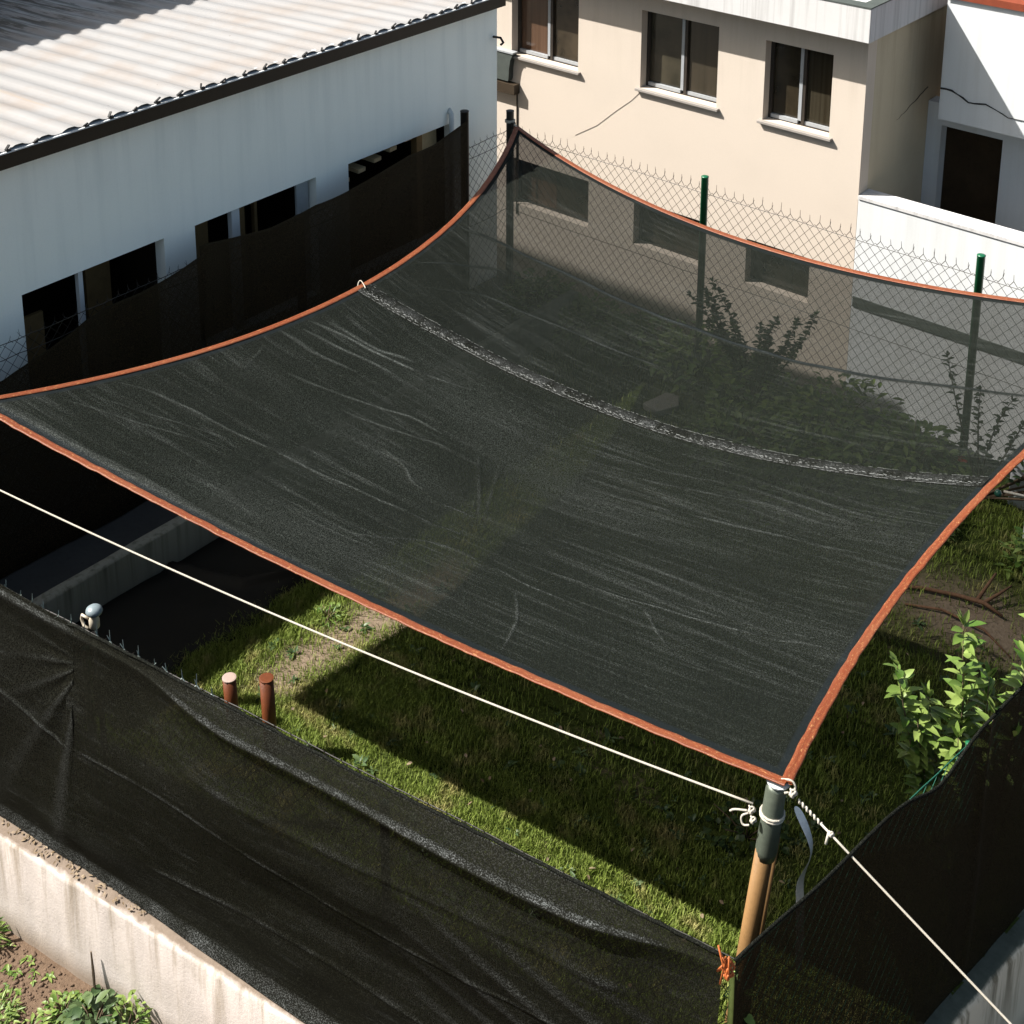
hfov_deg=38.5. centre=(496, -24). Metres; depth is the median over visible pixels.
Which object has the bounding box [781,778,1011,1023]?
rope
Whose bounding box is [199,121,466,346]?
shade net
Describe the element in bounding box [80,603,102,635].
vent cap
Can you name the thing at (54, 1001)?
plant
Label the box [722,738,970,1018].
chain link fence
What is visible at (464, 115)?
chain link fence
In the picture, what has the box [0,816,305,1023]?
retaining wall
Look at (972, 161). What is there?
door
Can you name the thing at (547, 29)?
window
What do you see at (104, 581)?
kerb wall
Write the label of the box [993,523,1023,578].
weed
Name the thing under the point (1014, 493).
rope
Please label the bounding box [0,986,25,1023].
plant
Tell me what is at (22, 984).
soil clods
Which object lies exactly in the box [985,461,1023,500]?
bush
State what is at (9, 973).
seedlings
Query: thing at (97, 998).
plant
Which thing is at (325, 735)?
dry leaves
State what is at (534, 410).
shade sail
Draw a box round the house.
[0,0,505,380]
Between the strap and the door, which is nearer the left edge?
the strap
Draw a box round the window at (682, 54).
[635,11,718,111]
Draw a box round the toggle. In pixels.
[994,489,1001,496]
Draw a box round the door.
[940,127,1002,223]
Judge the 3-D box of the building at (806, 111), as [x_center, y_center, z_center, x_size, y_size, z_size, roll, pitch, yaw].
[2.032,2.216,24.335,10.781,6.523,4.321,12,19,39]
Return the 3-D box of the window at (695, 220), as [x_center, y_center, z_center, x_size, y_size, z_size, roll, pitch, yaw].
[2.660,3.799,22.061,1.120,0.649,0.006,12,19,39]
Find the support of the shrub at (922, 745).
on the lawn at (999, 629)
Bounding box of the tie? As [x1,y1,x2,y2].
[716,945,734,984]
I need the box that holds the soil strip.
[0,926,139,1023]
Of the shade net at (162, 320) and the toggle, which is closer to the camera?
the toggle
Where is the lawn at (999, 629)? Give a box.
[187,475,1023,1022]
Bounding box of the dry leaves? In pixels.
[1,631,1014,917]
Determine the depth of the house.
16.20 m
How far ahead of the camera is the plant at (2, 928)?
11.07 m
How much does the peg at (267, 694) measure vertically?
0.762 m
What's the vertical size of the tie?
0.238 m
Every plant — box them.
[0,917,11,947]
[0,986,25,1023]
[35,990,91,1023]
[57,984,134,1023]
[108,989,152,1023]
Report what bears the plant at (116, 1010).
on the soil strip
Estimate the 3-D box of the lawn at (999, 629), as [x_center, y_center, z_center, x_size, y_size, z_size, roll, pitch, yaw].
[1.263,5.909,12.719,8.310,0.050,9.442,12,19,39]
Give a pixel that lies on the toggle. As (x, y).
(997, 492)
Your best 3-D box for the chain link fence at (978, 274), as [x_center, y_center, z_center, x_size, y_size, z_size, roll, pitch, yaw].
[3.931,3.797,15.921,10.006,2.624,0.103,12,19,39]
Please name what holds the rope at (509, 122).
attached to the chain link fence at (978, 274)
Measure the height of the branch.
0.208 m
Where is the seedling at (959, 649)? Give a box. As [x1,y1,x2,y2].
[952,629,986,657]
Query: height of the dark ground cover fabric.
0.139 m
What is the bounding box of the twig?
[90,951,95,988]
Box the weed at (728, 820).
[702,797,791,862]
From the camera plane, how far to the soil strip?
10.78 m
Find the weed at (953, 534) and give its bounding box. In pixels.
[950,521,966,540]
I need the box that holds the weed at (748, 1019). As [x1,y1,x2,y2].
[724,1013,755,1023]
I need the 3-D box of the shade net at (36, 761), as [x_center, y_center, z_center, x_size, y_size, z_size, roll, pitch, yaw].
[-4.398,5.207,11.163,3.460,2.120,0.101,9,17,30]
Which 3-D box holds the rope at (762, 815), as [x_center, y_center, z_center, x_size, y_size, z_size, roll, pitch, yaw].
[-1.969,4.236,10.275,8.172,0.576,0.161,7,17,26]
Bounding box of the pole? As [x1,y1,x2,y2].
[724,779,789,1022]
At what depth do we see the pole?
8.63 m
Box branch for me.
[905,573,1011,656]
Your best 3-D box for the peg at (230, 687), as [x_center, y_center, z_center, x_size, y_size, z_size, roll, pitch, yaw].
[-2.159,5.912,11.934,0.137,0.507,0.114,12,19,39]
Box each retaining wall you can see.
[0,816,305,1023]
[924,909,1023,1023]
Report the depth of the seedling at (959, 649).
12.69 m
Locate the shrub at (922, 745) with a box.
[884,609,1023,796]
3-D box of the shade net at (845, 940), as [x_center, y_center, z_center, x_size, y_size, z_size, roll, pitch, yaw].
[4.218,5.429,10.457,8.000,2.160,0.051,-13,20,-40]
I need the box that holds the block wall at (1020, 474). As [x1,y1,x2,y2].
[1008,460,1023,537]
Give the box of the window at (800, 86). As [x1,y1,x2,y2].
[757,41,833,141]
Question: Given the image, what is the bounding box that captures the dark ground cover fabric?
[75,537,314,675]
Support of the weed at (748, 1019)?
on the lawn at (999, 629)
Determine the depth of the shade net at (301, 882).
9.07 m
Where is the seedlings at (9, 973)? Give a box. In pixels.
[0,935,117,1023]
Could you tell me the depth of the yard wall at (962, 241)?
19.07 m
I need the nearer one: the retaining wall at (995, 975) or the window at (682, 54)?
the retaining wall at (995, 975)
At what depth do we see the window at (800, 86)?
20.09 m
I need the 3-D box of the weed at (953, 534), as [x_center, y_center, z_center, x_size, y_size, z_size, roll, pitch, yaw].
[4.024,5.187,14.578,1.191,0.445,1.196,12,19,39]
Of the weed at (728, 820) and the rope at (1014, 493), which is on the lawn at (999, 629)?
the weed at (728, 820)
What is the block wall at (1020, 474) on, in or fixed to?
on the lawn at (999, 629)
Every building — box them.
[497,0,947,269]
[921,0,1023,231]
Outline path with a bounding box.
[0,500,178,600]
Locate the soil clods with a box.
[0,934,102,1023]
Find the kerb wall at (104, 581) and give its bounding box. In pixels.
[31,516,218,622]
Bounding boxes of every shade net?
[0,254,205,578]
[0,584,85,868]
[65,622,724,1023]
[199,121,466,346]
[733,683,1023,1023]
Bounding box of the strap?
[794,806,812,902]
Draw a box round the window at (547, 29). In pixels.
[513,0,580,74]
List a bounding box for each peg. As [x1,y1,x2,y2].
[222,672,238,708]
[259,673,276,727]
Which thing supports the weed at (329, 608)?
on the lawn at (999, 629)
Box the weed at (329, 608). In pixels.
[308,602,344,629]
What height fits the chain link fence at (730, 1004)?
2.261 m
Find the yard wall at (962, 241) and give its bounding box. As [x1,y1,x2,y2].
[854,189,1023,298]
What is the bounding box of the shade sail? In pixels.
[0,126,1023,785]
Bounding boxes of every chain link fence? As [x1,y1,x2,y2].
[0,109,507,377]
[4,584,737,1023]
[506,109,1023,479]
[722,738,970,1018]
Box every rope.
[0,489,784,825]
[505,119,516,126]
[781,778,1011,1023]
[1004,490,1023,496]
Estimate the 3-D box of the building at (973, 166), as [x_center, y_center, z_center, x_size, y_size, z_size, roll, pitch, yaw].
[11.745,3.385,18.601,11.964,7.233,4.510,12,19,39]
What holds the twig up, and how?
on the soil strip
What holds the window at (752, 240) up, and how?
in the building at (806, 111)

